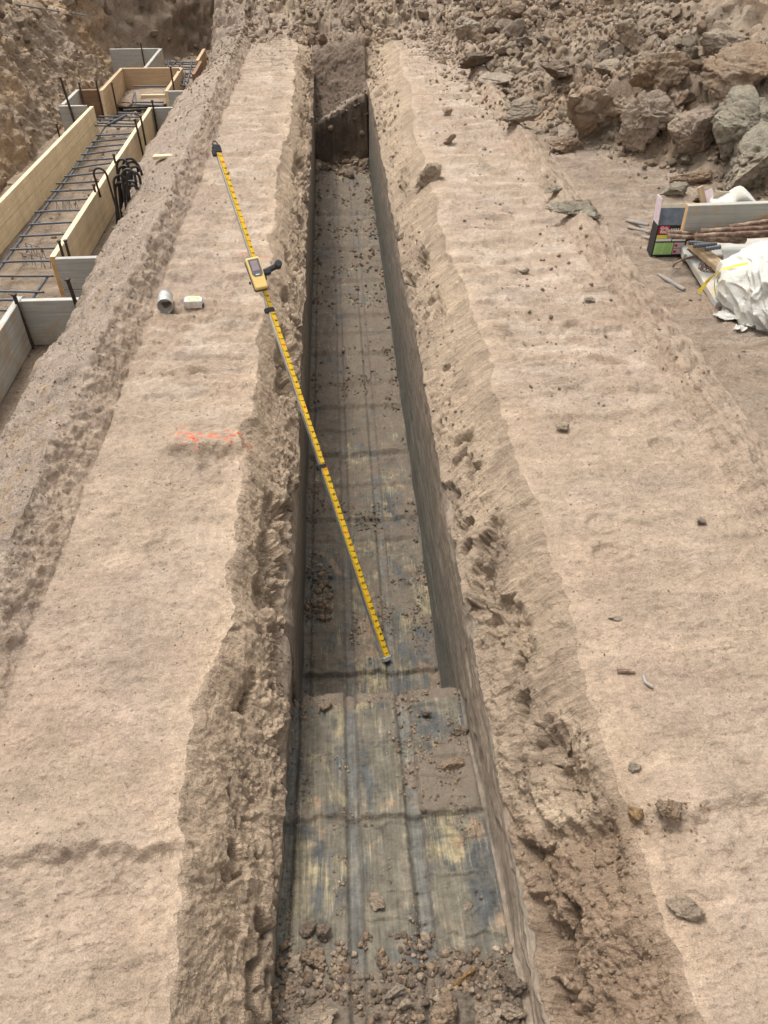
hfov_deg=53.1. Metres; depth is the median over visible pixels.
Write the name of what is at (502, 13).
soil clod
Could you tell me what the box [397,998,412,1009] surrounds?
soil clod
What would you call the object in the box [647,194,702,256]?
nail box
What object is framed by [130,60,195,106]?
rebar cage
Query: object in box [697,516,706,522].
soil clod
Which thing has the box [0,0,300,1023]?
ground
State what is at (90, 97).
form board
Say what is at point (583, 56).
soil clod
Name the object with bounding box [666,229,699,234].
steel stake
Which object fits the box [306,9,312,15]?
soil clod
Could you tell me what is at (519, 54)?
soil clod
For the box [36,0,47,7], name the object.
soil clod
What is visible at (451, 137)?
soil clod
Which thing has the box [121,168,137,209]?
hooked bar
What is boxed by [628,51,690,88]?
soil clod
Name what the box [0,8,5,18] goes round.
soil clod
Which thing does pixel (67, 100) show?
steel stake
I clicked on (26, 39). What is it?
soil clod
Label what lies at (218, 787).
crumbling shoulder
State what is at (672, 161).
soil clod
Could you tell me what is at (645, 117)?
soil clod
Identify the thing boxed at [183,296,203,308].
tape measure
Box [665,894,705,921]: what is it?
soil clod
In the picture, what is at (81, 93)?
steel stake
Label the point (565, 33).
soil clod
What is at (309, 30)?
soil clod
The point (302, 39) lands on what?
mound crumbs
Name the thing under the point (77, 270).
form board
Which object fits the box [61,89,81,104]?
form board
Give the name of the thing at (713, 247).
rebar offcut
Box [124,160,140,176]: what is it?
hooked bar
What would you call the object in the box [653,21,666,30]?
soil clod
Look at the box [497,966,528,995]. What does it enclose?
soil clod
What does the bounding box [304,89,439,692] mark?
floor crumbs
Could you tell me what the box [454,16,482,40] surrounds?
soil clod
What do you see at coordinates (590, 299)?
soil clod
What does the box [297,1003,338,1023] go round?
soil clod
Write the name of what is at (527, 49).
soil clod
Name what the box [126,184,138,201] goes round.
hooked bar
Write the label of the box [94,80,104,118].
steel stake
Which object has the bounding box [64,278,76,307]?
steel stake
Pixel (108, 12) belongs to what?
soil clod
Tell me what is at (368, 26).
soil clod
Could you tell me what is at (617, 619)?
soil clod
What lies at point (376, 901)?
soil clod
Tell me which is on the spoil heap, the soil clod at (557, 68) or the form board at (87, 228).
the soil clod at (557, 68)
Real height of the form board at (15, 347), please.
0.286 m
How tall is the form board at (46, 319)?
0.286 m
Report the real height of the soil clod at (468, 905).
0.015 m
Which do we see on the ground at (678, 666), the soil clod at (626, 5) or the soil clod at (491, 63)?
the soil clod at (491, 63)
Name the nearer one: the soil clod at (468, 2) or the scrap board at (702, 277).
the scrap board at (702, 277)
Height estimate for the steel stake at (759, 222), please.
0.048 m
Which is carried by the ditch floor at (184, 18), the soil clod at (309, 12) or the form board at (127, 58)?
the form board at (127, 58)
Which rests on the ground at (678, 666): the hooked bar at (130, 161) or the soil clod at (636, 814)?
the soil clod at (636, 814)
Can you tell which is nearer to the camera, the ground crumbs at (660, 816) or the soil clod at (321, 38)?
the ground crumbs at (660, 816)
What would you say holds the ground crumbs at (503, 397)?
on the ground at (152, 608)
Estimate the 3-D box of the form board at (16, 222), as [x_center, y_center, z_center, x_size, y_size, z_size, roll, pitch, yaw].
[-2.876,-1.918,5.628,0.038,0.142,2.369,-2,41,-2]
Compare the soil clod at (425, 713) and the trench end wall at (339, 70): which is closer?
the soil clod at (425, 713)
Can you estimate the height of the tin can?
0.079 m
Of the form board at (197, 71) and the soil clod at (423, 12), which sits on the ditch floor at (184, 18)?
the form board at (197, 71)
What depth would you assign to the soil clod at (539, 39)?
7.63 m
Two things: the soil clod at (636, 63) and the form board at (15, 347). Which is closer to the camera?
the form board at (15, 347)
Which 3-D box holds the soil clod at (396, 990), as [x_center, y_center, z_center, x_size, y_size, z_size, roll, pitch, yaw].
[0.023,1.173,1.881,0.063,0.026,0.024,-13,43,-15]
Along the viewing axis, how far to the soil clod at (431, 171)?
5.29 m
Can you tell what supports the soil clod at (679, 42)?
on the spoil heap
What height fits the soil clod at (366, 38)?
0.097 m
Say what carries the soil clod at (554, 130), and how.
on the spoil heap
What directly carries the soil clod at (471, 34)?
on the ground at (678, 666)
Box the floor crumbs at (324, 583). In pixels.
[304,563,333,620]
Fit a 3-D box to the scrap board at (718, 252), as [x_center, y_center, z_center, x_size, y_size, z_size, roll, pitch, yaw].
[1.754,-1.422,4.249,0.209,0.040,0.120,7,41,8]
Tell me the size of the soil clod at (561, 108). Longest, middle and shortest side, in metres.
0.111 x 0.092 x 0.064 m
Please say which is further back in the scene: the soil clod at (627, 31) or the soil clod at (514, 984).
the soil clod at (627, 31)
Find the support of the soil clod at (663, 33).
on the spoil heap
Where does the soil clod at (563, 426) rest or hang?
on the ground at (678, 666)
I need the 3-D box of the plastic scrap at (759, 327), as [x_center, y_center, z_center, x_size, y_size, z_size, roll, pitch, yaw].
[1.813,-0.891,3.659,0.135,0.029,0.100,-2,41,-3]
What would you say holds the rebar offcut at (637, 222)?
on the spoil heap
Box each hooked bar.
[93,167,114,205]
[112,174,125,220]
[114,181,126,224]
[115,158,129,217]
[118,165,132,200]
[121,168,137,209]
[122,157,138,182]
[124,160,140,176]
[125,171,141,200]
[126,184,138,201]
[128,165,142,189]
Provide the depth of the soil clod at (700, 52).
6.15 m
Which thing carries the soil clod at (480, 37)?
on the spoil heap
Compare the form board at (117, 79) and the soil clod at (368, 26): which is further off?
the soil clod at (368, 26)
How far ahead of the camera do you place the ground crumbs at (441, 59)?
7.99 m
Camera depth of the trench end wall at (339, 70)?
8.89 m
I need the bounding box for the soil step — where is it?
[117,87,166,108]
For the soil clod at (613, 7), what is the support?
on the spoil heap
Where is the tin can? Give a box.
[157,289,172,312]
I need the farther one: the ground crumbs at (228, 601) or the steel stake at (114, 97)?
the steel stake at (114, 97)
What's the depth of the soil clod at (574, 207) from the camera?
4.66 m
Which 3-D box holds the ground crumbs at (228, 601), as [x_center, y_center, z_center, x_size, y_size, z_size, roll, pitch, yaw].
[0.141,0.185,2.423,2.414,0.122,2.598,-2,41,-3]
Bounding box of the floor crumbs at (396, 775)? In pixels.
[276,689,482,956]
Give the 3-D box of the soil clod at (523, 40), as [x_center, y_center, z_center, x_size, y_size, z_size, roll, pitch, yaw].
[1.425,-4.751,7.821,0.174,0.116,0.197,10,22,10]
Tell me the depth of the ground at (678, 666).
2.71 m
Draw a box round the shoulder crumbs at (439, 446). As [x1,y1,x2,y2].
[223,2,641,1023]
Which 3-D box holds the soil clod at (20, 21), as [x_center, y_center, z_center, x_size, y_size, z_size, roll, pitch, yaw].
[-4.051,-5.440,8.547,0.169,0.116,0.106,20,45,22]
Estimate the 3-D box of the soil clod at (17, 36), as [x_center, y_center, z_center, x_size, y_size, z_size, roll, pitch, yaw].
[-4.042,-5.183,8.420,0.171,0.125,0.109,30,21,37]
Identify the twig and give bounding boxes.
[617,669,634,672]
[641,674,653,687]
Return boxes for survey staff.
[211,140,391,661]
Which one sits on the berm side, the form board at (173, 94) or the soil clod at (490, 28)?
the form board at (173, 94)
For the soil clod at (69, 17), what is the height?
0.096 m
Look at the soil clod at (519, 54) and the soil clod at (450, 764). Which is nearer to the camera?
the soil clod at (450, 764)
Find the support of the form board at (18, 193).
on the form board at (16, 222)
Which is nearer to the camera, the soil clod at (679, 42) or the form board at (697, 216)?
the form board at (697, 216)
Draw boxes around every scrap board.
[680,245,721,306]
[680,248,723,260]
[686,241,720,270]
[697,185,706,202]
[705,188,713,202]
[712,191,731,198]
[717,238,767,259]
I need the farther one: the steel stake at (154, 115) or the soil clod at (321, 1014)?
the steel stake at (154, 115)
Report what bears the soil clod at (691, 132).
on the spoil heap
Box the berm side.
[10,37,213,419]
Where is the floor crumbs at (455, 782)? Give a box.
[389,690,465,817]
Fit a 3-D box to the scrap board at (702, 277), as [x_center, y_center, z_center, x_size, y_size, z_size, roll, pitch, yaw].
[1.696,-1.281,4.094,0.085,0.035,0.747,1,43,1]
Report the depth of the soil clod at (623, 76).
6.17 m
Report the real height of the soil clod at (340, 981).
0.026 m
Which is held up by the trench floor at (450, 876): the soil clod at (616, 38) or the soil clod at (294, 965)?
the soil clod at (294, 965)
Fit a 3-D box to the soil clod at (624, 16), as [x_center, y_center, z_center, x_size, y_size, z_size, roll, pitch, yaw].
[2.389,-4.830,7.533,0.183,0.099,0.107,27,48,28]
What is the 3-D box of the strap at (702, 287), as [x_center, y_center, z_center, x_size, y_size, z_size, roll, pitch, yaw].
[1.619,-1.137,3.778,0.038,0.190,0.140,-12,42,-14]
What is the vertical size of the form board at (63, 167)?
0.142 m
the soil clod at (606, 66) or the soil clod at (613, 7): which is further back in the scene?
the soil clod at (613, 7)
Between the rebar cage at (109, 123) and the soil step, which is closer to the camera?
the rebar cage at (109, 123)
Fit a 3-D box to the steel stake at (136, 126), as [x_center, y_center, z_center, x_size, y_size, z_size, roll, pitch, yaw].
[-2.296,-3.454,7.266,0.043,0.475,0.028,-2,41,-3]
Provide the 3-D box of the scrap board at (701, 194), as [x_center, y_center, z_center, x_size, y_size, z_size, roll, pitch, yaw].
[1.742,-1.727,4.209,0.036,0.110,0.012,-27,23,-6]
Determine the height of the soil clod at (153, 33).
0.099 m
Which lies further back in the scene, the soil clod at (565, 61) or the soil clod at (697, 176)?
the soil clod at (565, 61)
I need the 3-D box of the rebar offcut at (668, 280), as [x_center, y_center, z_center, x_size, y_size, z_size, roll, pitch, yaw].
[1.517,-1.216,4.067,0.020,0.029,0.226,-13,43,-15]
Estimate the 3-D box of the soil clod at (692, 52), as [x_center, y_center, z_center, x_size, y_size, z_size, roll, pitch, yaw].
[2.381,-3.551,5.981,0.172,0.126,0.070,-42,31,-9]
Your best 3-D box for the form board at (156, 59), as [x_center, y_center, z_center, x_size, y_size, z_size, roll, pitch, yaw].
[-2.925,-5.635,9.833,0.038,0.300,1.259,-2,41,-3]
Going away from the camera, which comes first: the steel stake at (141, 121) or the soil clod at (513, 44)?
the steel stake at (141, 121)
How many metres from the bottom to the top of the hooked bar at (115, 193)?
0.532 m
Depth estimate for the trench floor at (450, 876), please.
2.70 m
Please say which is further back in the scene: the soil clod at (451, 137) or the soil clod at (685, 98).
the soil clod at (451, 137)
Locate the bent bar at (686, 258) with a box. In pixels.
[672,255,718,267]
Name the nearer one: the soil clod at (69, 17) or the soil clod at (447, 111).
the soil clod at (447, 111)
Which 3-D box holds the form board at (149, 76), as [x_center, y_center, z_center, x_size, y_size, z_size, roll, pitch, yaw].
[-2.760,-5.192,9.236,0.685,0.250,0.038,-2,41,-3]
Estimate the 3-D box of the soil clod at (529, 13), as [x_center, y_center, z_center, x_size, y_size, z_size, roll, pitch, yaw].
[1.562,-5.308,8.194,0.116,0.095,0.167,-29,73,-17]
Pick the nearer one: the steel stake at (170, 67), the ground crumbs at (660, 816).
the ground crumbs at (660, 816)
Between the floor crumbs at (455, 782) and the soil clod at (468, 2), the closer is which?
the floor crumbs at (455, 782)
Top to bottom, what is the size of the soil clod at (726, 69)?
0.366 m
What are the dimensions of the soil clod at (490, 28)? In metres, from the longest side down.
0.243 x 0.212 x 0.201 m
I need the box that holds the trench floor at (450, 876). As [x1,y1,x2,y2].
[271,163,526,1023]
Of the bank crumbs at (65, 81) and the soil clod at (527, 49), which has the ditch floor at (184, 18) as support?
the bank crumbs at (65, 81)
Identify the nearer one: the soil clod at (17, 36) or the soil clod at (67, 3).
the soil clod at (17, 36)
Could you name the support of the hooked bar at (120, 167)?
on the ditch floor at (184, 18)
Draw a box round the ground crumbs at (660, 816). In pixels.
[626,798,709,842]
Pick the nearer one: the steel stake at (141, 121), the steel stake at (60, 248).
the steel stake at (60, 248)
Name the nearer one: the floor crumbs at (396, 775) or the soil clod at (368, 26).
the floor crumbs at (396, 775)
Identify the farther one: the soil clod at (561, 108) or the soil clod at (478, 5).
the soil clod at (478, 5)
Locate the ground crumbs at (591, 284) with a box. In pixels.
[411,0,745,406]
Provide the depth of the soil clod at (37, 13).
8.99 m
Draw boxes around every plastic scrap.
[713,308,736,319]
[733,324,747,331]
[750,323,766,330]
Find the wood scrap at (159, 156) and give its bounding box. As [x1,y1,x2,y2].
[153,154,171,159]
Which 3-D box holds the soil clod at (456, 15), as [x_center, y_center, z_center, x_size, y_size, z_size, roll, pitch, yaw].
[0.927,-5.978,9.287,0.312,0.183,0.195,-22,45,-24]
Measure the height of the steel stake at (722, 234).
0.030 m
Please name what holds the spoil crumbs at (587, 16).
on the spoil heap
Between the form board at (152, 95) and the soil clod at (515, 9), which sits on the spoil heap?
the soil clod at (515, 9)
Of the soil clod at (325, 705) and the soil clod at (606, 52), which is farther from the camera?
the soil clod at (606, 52)
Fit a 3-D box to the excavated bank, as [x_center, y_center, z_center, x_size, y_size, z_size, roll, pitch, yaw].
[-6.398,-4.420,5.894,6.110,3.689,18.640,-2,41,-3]
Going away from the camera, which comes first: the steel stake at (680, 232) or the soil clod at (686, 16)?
the steel stake at (680, 232)
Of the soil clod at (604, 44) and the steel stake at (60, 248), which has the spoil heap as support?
the soil clod at (604, 44)
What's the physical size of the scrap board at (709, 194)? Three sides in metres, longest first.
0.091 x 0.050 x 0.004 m
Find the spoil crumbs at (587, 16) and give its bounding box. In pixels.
[453,0,767,200]
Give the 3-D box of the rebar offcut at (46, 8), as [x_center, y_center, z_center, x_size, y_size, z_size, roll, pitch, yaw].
[-4.061,-6.155,9.435,0.020,0.363,1.701,5,41,5]
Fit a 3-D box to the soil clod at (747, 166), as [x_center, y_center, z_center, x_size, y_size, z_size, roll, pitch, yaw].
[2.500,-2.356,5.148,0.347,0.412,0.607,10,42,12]
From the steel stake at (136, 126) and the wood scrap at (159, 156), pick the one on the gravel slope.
the wood scrap at (159, 156)
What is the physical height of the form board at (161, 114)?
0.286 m
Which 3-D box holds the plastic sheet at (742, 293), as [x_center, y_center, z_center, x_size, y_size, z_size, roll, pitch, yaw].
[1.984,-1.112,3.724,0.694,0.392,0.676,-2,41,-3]
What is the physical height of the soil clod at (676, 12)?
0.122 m
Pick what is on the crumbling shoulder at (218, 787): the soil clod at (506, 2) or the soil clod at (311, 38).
the soil clod at (311, 38)
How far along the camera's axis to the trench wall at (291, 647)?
3.27 m
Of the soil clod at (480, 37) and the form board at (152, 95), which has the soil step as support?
the form board at (152, 95)
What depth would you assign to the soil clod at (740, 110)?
5.18 m
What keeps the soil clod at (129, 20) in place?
on the ditch floor at (184, 18)
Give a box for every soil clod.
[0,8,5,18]
[13,32,20,40]
[14,16,25,27]
[23,36,30,42]
[30,9,41,17]
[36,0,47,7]
[61,0,74,6]
[63,13,72,20]
[104,9,111,15]
[125,17,132,24]
[149,30,158,37]
[245,3,250,10]
[247,19,253,26]
[287,953,302,975]
[293,24,301,30]
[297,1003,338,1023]
[299,920,317,937]
[301,945,326,969]
[304,18,316,27]
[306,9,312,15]
[306,26,315,34]
[307,34,315,44]
[315,921,330,943]
[317,33,325,44]
[318,700,331,709]
[333,976,346,986]
[363,35,368,43]
[365,24,371,31]
[369,892,384,910]
[382,984,405,999]
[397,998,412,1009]
[415,162,441,187]
[417,7,428,18]
[421,711,431,715]
[429,987,456,1023]
[435,757,464,771]
[442,107,451,115]
[443,133,455,143]
[450,725,468,735]
[451,966,476,990]
[452,7,467,19]
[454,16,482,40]
[459,51,493,68]
[461,901,472,910]
[465,0,474,5]
[467,27,480,40]
[472,32,489,43]
[473,12,484,21]
[473,1002,500,1023]
[474,1,481,9]
[477,73,513,85]
[483,44,489,51]
[484,15,499,35]
[486,57,497,70]
[488,0,497,5]
[493,66,505,73]
[494,18,512,31]
[495,45,507,55]
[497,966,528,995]
[498,5,508,18]
[499,19,525,37]
[500,1001,526,1020]
[501,87,509,93]
[502,0,510,6]
[502,96,542,122]
[507,3,523,16]
[508,96,515,101]
[509,41,522,50]
[510,46,519,53]
[516,36,532,45]
[516,51,523,58]
[519,268,529,274]
[524,47,531,52]
[525,9,537,19]
[527,60,532,66]
[536,36,547,44]
[538,8,547,20]
[539,59,571,78]
[544,185,568,192]
[545,200,599,219]
[546,138,583,153]
[549,0,561,8]
[550,37,561,53]
[551,127,557,134]
[556,422,568,430]
[557,12,565,18]
[558,104,566,111]
[562,30,568,37]
[562,58,569,64]
[566,85,622,140]
[577,51,587,61]
[584,297,594,301]
[594,58,620,77]
[595,48,612,61]
[597,40,609,51]
[597,119,612,126]
[608,616,622,621]
[609,28,613,40]
[610,4,616,11]
[613,34,620,42]
[614,18,641,48]
[619,12,635,19]
[619,73,629,80]
[619,89,679,151]
[621,3,632,9]
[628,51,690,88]
[628,762,641,772]
[628,806,643,823]
[630,45,643,54]
[633,59,641,67]
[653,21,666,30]
[653,79,671,91]
[654,12,663,18]
[655,799,683,821]
[658,29,668,37]
[660,10,669,17]
[660,181,688,195]
[661,126,671,138]
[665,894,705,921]
[667,108,715,155]
[668,158,676,165]
[669,169,712,184]
[670,6,681,19]
[674,37,684,47]
[675,91,696,106]
[679,155,690,164]
[682,34,697,47]
[683,10,694,20]
[683,46,698,59]
[689,59,702,71]
[692,195,699,201]
[694,45,702,55]
[696,20,706,34]
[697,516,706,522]
[699,28,749,58]
[701,40,767,101]
[711,84,767,160]
[725,119,767,190]
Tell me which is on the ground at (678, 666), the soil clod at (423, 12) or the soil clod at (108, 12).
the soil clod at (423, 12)
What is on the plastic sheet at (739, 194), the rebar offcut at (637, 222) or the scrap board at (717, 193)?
the scrap board at (717, 193)
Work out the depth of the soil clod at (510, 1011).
1.83 m
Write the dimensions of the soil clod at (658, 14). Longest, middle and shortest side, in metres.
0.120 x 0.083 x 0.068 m
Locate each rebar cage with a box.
[0,108,146,311]
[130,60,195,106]
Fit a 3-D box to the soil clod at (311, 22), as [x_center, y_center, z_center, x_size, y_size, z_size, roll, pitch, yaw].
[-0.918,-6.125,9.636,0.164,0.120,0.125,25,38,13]
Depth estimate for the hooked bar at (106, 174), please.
5.92 m
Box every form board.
[0,168,38,227]
[0,186,43,253]
[0,296,33,403]
[20,297,79,344]
[30,106,96,184]
[39,121,99,201]
[50,107,155,297]
[55,256,96,289]
[59,105,87,130]
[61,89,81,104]
[64,289,81,297]
[79,89,104,117]
[99,68,126,122]
[109,48,164,73]
[123,67,180,88]
[141,94,164,97]
[144,48,164,67]
[152,107,172,134]
[164,68,185,106]
[168,90,183,106]
[192,61,202,81]
[196,49,206,69]
[680,201,767,230]
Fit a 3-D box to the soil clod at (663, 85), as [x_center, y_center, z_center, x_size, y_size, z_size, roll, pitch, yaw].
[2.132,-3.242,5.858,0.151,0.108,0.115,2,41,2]
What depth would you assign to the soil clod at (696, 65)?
5.92 m
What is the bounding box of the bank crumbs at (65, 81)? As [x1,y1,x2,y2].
[0,0,207,414]
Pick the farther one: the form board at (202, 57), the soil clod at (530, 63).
the form board at (202, 57)
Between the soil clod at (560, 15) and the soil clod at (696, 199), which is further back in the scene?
the soil clod at (560, 15)
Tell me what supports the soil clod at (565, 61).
on the spoil heap
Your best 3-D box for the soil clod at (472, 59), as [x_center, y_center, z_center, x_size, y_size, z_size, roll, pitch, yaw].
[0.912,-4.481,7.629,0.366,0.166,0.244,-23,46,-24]
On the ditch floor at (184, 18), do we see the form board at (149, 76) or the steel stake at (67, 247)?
the steel stake at (67, 247)
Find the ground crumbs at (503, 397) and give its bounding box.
[3,1,767,1020]
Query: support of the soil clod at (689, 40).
on the spoil heap
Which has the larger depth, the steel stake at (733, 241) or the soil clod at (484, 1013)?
the steel stake at (733, 241)
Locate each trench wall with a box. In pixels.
[263,45,315,1023]
[364,43,550,1023]
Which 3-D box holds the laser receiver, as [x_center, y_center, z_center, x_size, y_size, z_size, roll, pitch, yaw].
[-0.544,-1.103,3.548,0.178,0.130,0.134,-15,43,-17]
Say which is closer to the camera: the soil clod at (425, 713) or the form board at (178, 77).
the soil clod at (425, 713)
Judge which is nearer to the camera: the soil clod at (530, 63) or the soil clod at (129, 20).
the soil clod at (530, 63)
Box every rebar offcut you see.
[14,3,85,15]
[626,219,648,226]
[627,226,649,233]
[657,273,685,290]
[687,240,709,244]
[693,242,716,247]
[705,244,720,250]
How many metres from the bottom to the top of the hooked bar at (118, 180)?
0.641 m
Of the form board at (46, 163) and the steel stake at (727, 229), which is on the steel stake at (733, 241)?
the steel stake at (727, 229)
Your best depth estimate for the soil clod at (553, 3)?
8.20 m
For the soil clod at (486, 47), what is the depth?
8.03 m
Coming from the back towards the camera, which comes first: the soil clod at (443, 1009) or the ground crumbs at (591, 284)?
the ground crumbs at (591, 284)
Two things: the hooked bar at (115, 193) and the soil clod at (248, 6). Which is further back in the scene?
the soil clod at (248, 6)
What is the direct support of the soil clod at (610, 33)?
on the spoil heap
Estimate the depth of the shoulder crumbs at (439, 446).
3.31 m
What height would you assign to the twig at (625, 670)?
0.012 m
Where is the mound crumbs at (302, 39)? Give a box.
[225,0,454,45]
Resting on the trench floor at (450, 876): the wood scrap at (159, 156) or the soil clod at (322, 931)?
the soil clod at (322, 931)
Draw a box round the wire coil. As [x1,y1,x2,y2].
[698,262,714,272]
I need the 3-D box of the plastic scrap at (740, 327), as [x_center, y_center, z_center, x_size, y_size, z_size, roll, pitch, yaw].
[1.698,-0.877,3.663,0.065,0.028,0.052,10,42,11]
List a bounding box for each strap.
[697,266,728,293]
[728,262,747,268]
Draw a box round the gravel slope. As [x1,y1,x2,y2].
[0,0,244,554]
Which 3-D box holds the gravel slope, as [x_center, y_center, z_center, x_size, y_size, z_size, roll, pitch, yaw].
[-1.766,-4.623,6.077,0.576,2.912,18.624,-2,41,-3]
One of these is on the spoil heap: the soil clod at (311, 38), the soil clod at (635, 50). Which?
the soil clod at (635, 50)
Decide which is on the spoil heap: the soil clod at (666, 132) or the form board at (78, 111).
the soil clod at (666, 132)
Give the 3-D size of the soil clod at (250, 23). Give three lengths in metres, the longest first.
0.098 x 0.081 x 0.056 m
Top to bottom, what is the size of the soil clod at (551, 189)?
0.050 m
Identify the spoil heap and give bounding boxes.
[466,0,767,446]
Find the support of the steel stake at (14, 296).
on the ditch floor at (184, 18)
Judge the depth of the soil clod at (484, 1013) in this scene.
1.83 m
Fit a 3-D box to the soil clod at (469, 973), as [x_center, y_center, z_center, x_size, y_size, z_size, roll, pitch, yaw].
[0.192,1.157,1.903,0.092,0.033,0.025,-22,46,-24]
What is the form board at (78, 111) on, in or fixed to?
on the ditch floor at (184, 18)
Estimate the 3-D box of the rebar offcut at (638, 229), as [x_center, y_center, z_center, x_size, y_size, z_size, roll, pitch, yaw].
[1.532,-1.698,4.625,0.140,0.022,0.020,28,48,28]
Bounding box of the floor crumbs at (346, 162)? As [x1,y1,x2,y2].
[315,92,369,178]
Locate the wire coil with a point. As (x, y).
(705, 267)
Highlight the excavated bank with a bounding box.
[0,0,120,190]
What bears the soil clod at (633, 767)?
on the ground at (678, 666)
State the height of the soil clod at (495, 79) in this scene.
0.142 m
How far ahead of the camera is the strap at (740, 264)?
3.65 m
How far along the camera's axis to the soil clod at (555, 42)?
7.51 m
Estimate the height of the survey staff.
1.771 m
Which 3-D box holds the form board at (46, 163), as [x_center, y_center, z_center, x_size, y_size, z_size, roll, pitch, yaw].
[-2.965,-3.463,7.197,0.038,0.142,2.021,-2,41,-2]
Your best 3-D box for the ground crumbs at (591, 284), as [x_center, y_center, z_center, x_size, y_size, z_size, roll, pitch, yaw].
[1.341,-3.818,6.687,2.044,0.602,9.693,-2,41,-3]
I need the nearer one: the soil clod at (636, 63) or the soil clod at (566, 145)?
the soil clod at (566, 145)
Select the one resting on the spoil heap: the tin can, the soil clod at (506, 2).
the soil clod at (506, 2)
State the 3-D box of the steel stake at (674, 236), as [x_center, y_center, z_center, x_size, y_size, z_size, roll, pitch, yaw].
[1.720,-1.458,4.094,0.450,0.068,0.027,-4,41,-5]
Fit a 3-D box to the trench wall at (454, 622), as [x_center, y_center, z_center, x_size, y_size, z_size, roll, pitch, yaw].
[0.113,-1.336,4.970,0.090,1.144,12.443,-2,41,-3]
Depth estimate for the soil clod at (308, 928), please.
2.02 m
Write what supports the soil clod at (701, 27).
on the spoil heap
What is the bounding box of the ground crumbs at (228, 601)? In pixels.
[0,349,767,1020]
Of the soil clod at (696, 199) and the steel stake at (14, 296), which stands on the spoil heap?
the soil clod at (696, 199)
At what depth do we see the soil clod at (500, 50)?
7.80 m
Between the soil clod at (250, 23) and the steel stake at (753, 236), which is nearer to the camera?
the steel stake at (753, 236)
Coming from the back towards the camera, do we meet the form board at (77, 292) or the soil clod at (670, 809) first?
the form board at (77, 292)
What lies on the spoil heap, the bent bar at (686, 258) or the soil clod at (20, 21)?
the bent bar at (686, 258)
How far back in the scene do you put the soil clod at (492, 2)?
9.09 m
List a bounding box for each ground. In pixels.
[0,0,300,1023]
[388,0,767,1023]
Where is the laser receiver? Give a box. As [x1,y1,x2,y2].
[245,257,281,291]
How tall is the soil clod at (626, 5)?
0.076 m
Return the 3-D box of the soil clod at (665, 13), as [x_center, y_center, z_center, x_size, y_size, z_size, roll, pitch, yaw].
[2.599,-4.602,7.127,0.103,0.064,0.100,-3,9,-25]
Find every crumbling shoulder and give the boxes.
[168,0,313,1023]
[361,0,703,1023]
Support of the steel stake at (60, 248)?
on the ditch floor at (184, 18)
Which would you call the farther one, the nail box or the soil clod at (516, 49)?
the soil clod at (516, 49)
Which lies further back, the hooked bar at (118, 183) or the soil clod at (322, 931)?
the hooked bar at (118, 183)
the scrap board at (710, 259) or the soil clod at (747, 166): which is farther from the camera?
the soil clod at (747, 166)
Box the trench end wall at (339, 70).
[312,0,367,165]
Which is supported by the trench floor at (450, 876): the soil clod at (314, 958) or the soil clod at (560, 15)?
the soil clod at (314, 958)
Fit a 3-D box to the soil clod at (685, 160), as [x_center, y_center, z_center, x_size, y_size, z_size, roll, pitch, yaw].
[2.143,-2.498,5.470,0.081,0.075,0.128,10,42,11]
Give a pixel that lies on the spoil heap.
(620, 198)
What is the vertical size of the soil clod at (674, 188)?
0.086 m
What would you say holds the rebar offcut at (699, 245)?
on the spoil heap
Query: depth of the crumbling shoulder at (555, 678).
2.33 m
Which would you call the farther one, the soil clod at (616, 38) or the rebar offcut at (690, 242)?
the soil clod at (616, 38)
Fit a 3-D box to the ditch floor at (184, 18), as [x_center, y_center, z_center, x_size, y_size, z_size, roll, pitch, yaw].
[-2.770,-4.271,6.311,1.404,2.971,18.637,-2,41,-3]
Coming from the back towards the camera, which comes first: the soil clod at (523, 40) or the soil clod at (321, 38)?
the soil clod at (321, 38)
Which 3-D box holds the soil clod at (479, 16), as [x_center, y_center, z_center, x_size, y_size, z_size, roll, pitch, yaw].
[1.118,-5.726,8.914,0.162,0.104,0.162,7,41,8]
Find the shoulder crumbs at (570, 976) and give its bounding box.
[508,728,686,1023]
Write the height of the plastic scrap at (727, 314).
0.026 m
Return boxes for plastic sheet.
[709,186,755,202]
[715,241,767,332]
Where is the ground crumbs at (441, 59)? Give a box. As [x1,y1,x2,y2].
[414,0,767,195]
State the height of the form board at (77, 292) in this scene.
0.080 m
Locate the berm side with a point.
(80, 300)
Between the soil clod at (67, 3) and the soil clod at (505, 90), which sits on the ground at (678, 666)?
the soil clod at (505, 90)
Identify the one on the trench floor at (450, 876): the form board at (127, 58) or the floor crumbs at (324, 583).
the floor crumbs at (324, 583)
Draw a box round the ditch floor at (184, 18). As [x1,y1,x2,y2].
[0,0,213,436]
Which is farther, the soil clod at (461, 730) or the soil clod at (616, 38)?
the soil clod at (616, 38)
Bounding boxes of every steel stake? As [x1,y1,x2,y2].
[10,293,34,349]
[57,240,64,256]
[58,77,74,122]
[63,239,70,256]
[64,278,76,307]
[77,82,84,104]
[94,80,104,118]
[110,83,118,114]
[133,119,143,156]
[139,115,146,145]
[151,100,157,131]
[169,66,174,89]
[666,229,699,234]
[667,233,746,241]
[694,230,767,238]
[694,238,745,243]
[700,225,767,232]
[727,219,767,226]
[730,234,767,238]
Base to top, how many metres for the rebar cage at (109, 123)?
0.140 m
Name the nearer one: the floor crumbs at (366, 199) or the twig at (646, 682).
the twig at (646, 682)
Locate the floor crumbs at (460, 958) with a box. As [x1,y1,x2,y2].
[271,930,523,1023]

